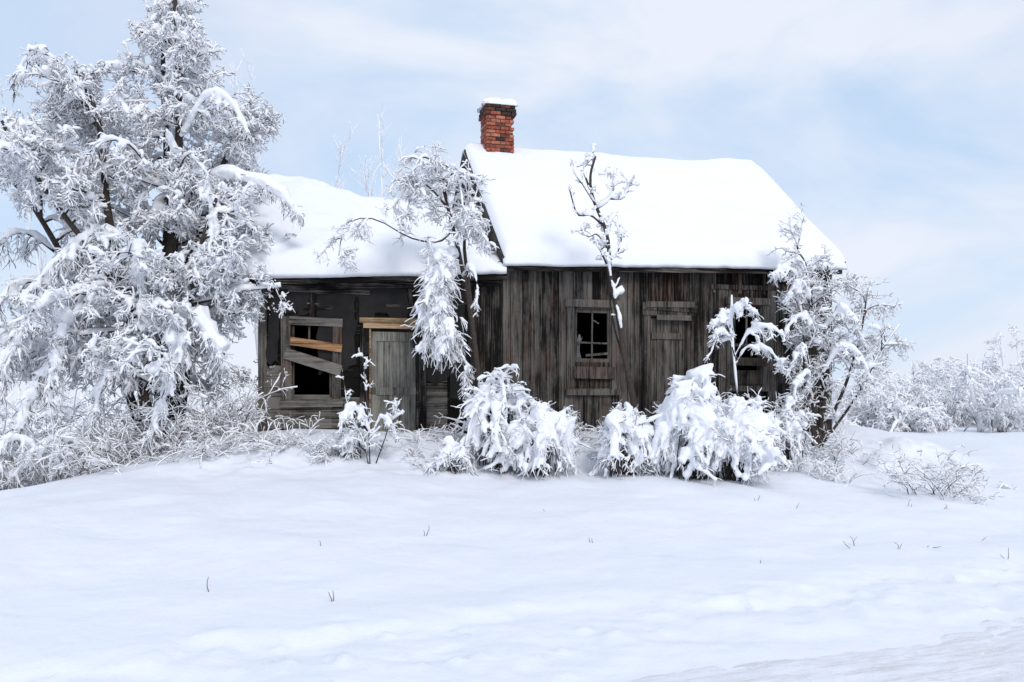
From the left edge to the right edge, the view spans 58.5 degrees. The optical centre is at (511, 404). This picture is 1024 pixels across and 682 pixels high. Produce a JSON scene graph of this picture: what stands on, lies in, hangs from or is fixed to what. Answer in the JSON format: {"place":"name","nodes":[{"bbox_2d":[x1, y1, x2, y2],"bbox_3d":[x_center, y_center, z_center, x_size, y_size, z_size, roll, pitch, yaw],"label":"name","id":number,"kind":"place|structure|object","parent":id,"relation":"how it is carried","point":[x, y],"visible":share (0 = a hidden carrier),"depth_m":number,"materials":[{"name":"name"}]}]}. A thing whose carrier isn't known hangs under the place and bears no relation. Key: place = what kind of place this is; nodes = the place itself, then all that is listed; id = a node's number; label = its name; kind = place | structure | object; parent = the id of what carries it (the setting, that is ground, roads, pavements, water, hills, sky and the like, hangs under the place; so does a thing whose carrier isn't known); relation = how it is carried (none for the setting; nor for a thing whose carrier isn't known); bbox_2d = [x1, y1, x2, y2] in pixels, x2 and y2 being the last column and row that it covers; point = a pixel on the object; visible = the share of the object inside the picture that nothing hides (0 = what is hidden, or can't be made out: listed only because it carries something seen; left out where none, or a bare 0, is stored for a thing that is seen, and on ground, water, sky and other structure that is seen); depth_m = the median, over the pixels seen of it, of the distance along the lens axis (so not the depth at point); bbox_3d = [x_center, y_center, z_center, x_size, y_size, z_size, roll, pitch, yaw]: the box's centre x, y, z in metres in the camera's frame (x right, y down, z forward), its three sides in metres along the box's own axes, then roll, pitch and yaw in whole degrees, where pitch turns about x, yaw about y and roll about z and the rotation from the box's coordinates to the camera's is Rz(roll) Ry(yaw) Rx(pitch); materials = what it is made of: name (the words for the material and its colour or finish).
{"place":"outdoors","nodes":[
{"label":"outdoors","id":0,"kind":"place"},
{"bbox_2d":[235,174,506,278],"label":"wing roof snow","id":1,"kind":"structure","parent":0,"point":[325,207],"depth_m":14.59,"materials":[{"name":"white snow"}]},
{"bbox_2d":[487,111,510,152],"bbox_3d":[-0.298,-5.065,17.773,0.470,1.330,0.435,0,0,-15],"label":"chimney mortar","id":2,"kind":"object","parent":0,"point":[499,133],"visible":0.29,"depth_m":17.56,"materials":[{"name":"concrete"}]},
{"bbox_2d":[0,406,1023,681],"bbox_3d":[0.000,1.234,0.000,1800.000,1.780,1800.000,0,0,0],"label":"ground","id":3,"kind":"structure","parent":0,"point":[488,576],"depth_m":8.11,"materials":[{"name":"white snow"}]},
{"bbox_2d":[0,78,76,432],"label":"frosted birch","id":4,"kind":"object","parent":3,"relation":"on","point":[39,269],"visible":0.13,"depth_m":22.84,"materials":[{"name":"white plant"}]},
{"bbox_2d":[0,372,196,445],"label":"frosted thicket","id":5,"kind":"object","parent":3,"relation":"on","point":[10,423],"visible":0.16,"depth_m":40.65,"materials":[{"name":"white plant"}]},
{"bbox_2d":[0,0,304,464],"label":"snow laden tree","id":6,"kind":"object","parent":3,"relation":"on","point":[164,334],"visible":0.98,"depth_m":13.19,"materials":[{"name":"white snow"}]},
{"bbox_2d":[0,359,304,490],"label":"frosted undergrowth","id":7,"kind":"object","parent":3,"relation":"on","point":[55,454],"visible":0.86,"depth_m":12.79,"materials":[{"name":"white plant"}]},
{"bbox_2d":[226,49,266,361],"bbox_3d":[-6.806,-4.083,24.029,1.324,10.363,1.070,0,0,0],"label":"frosted birch","id":8,"kind":"object","parent":3,"relation":"on","point":[256,329],"visible":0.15,"depth_m":23.93,"materials":[{"name":"white plant"}]},
{"bbox_2d":[174,408,468,469],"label":"frosted undergrowth","id":9,"kind":"object","parent":3,"relation":"on","point":[282,446],"visible":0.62,"depth_m":13.08,"materials":[{"name":"white plant"}]},
{"bbox_2d":[330,121,370,194],"bbox_3d":[-4.717,-3.336,24.978,1.814,8.508,1.176,0,0,-11],"label":"frosted birch","id":10,"kind":"object","parent":3,"relation":"on","point":[339,165],"visible":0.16,"depth_m":24.77,"materials":[{"name":"white plant"}]},
{"bbox_2d":[317,427,386,462],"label":"snow laden bush","id":11,"kind":"object","parent":3,"relation":"on","point":[344,445],"visible":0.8,"depth_m":12.96,"materials":[{"name":"white snow"}]},
{"bbox_2d":[335,348,404,463],"bbox_3d":[-1.989,0.102,12.865,0.972,1.799,0.535,0,0,0],"label":"snow laden sapling","id":12,"kind":"object","parent":3,"relation":"on","point":[350,408],"visible":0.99,"depth_m":12.80,"materials":[{"name":"white snow"}]},
{"bbox_2d":[249,274,506,433],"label":"wing siding boards","id":13,"kind":"object","parent":3,"relation":"on","point":[439,400],"visible":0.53,"depth_m":14.21,"materials":[{"name":"wood"}]},
{"bbox_2d":[371,331,415,431],"bbox_3d":[-1.882,-0.250,14.525,0.710,1.800,0.050,0,0,-15],"label":"wing door","id":14,"kind":"structure","parent":13,"relation":"in","point":[393,372],"depth_m":14.51,"materials":[{"name":"grey wood"}]},
{"bbox_2d":[258,280,502,431],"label":"wing trim boards","id":15,"kind":"object","parent":3,"relation":"on","point":[488,323],"visible":0.34,"depth_m":14.58,"materials":[{"name":"wood"}]},
{"bbox_2d":[289,317,416,428],"bbox_3d":[-2.456,-0.384,14.304,1.995,1.969,0.100,0,0,-15],"label":"door lintel and loose slat","id":16,"kind":"structure","parent":15,"relation":"attached to","point":[385,323],"depth_m":14.35,"materials":[{"name":"brown wood"}]},
{"bbox_2d":[266,287,468,400],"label":"tar paper sheets","id":17,"kind":"object","parent":15,"relation":"attached to","point":[375,302],"visible":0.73,"depth_m":14.30,"materials":[{"name":"black paper"}]},
{"bbox_2d":[348,107,415,203],"bbox_3d":[-3.519,-3.731,23.996,1.885,9.058,2.193,0,0,40],"label":"frosted birch","id":18,"kind":"object","parent":3,"relation":"on","point":[383,178],"visible":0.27,"depth_m":24.27,"materials":[{"name":"white plant"}]},
{"bbox_2d":[313,140,499,456],"bbox_3d":[-1.526,-1.550,13.485,2.692,4.715,1.278,0,0,0],"label":"snow laden tree","id":19,"kind":"object","parent":3,"relation":"on","point":[442,338],"visible":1,"depth_m":13.32,"materials":[{"name":"white snow"}]},
{"bbox_2d":[431,143,449,202],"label":"frosted birch","id":20,"kind":"object","parent":3,"relation":"on","point":[442,174],"visible":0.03,"depth_m":23.27,"materials":[{"name":"white plant"}]},
{"bbox_2d":[424,436,479,476],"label":"snow laden bush","id":21,"kind":"object","parent":3,"relation":"on","point":[458,456],"visible":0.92,"depth_m":12.91,"materials":[{"name":"white snow"}]},
{"bbox_2d":[453,364,534,474],"bbox_3d":[-0.227,0.260,13.225,1.292,1.725,1.423,0,0,0],"label":"snow laden bush","id":22,"kind":"object","parent":3,"relation":"on","point":[492,408],"visible":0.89,"depth_m":13.08,"materials":[{"name":"white snow"}]},
{"bbox_2d":[2,351,1022,422],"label":"distant trees","id":23,"kind":"object","parent":3,"relation":"on","point":[242,393],"visible":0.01,"depth_m":94.27,"materials":[{"name":"white plant"}]},
{"bbox_2d":[479,399,590,481],"bbox_3d":[0.380,0.548,13.247,1.296,1.293,1.323,0,0,35],"label":"snow laden bush","id":24,"kind":"object","parent":3,"relation":"on","point":[551,432],"visible":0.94,"depth_m":12.98,"materials":[{"name":"white snow"}]},
{"bbox_2d":[567,142,639,408],"bbox_3d":[1.436,-1.612,13.971,1.202,4.838,0.555,0,0,0],"label":"snow laden tree","id":25,"kind":"object","parent":3,"relation":"on","point":[604,239],"visible":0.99,"depth_m":13.98,"materials":[{"name":"white snow"}]},
{"bbox_2d":[207,496,1008,601],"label":"dry grass stalks","id":26,"kind":"object","parent":3,"relation":"on","point":[592,542],"visible":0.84,"depth_m":9.19,"materials":[{"name":"plant"}]},
{"bbox_2d":[588,401,658,479],"bbox_3d":[1.593,0.629,13.218,0.947,1.403,1.126,0,0,-26],"label":"snow laden bush","id":27,"kind":"object","parent":3,"relation":"on","point":[624,434],"visible":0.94,"depth_m":12.96,"materials":[{"name":"white snow"}]},
{"bbox_2d":[456,165,831,433],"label":"wall boards","id":28,"kind":"object","parent":3,"relation":"on","point":[549,317],"depth_m":15.58,"materials":[{"name":"wood"}]},
{"bbox_2d":[577,334,581,357],"bbox_3d":[1.135,-0.941,15.386,0.120,0.479,0.024,0,0,-15],"label":"torn curtain","id":29,"kind":"object","parent":28,"relation":"hanging from","point":[578,347],"visible":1,"depth_m":15.38,"materials":[{"name":"grey fabric"}]},
{"bbox_2d":[452,149,845,273],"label":"roof deck and trim","id":30,"kind":"structure","parent":28,"relation":"on","point":[501,256],"depth_m":15.45,"materials":[{"name":"wood"}]},
{"bbox_2d":[478,103,516,153],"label":"chimney bricks","id":31,"kind":"object","parent":30,"relation":"on","point":[493,110],"visible":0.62,"depth_m":17.55,"materials":[{"name":"red brick"}]},
{"bbox_2d":[477,97,517,112],"bbox_3d":[-0.303,-5.845,17.770,0.720,0.231,0.580,0,0,-15],"label":"chimney snow cap","id":32,"kind":"object","parent":31,"relation":"on","point":[497,100],"visible":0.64,"depth_m":17.53,"materials":[{"name":"white snow"}]},
{"bbox_2d":[460,143,846,269],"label":"roof snow","id":33,"kind":"structure","parent":30,"relation":"on","point":[720,213],"depth_m":16.42,"materials":[{"name":"white snow"}]},
{"bbox_2d":[434,383,885,470],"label":"frosted undergrowth","id":34,"kind":"object","parent":3,"relation":"on","point":[820,450],"visible":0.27,"depth_m":14.77,"materials":[{"name":"white plant"}]},
{"bbox_2d":[635,363,731,487],"bbox_3d":[2.636,0.319,13.190,1.577,1.811,1.511,0,0,45],"label":"snow laden bush","id":35,"kind":"object","parent":3,"relation":"on","point":[690,407],"visible":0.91,"depth_m":12.78,"materials":[{"name":"white snow"}]},
{"bbox_2d":[685,394,791,485],"bbox_3d":[3.120,0.525,12.861,1.485,1.350,1.437,0,0,0],"label":"snow laden bush","id":36,"kind":"object","parent":3,"relation":"on","point":[746,431],"visible":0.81,"depth_m":12.57,"materials":[{"name":"white snow"}]},
{"bbox_2d":[703,295,792,395],"bbox_3d":[3.519,-0.530,13.760,1.344,2.262,0.465,0,0,0],"label":"snow laden sapling","id":37,"kind":"object","parent":3,"relation":"on","point":[726,317],"visible":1,"depth_m":13.72,"materials":[{"name":"white snow"}]},
{"bbox_2d":[744,386,795,472],"bbox_3d":[3.761,0.412,13.923,0.990,1.397,1.058,0,0,-14],"label":"snow laden bush","id":38,"kind":"object","parent":3,"relation":"on","point":[776,422],"visible":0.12,"depth_m":13.90,"materials":[{"name":"white snow"}]},
{"bbox_2d":[769,395,817,466],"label":"snow laden bush","id":39,"kind":"object","parent":3,"relation":"on","point":[796,425],"visible":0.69,"depth_m":14.23,"materials":[{"name":"white snow"}]},
{"bbox_2d":[766,202,916,447],"bbox_3d":[5.367,-1.330,15.159,2.479,4.087,1.442,0,0,0],"label":"snow laden tree","id":40,"kind":"object","parent":3,"relation":"on","point":[812,326],"visible":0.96,"depth_m":14.94,"materials":[{"name":"white snow"}]},
{"bbox_2d":[778,447,1019,489],"bbox_3d":[5.779,1.114,13.599,3.713,0.954,1.378,0,0,-6],"label":"frosted shrub","id":41,"kind":"object","parent":3,"relation":"on","point":[826,473],"visible":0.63,"depth_m":13.58,"materials":[{"name":"white plant"}]},
{"bbox_2d":[832,324,1023,432],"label":"frosted thicket","id":42,"kind":"object","parent":3,"relation":"on","point":[969,396],"visible":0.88,"depth_m":27.43,"materials":[{"name":"white plant"}]},
{"bbox_2d":[873,441,1003,505],"bbox_3d":[5.895,1.046,12.787,1.676,1.042,1.456,0,0,12],"label":"frosted shrub","id":43,"kind":"object","parent":3,"relation":"on","point":[970,484],"visible":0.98,"depth_m":12.68,"materials":[{"name":"white plant"}]},
{"bbox_2d":[0,0,1023,405],"label":"sky","id":44,"kind":"structure","parent":0,"point":[897,126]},
{"bbox_2d":[628,617,1023,681],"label":"snowy road","id":45,"kind":"structure","parent":0,"point":[954,657],"depth_m":5.54,"materials":[{"name":"white snow"}]}
]}

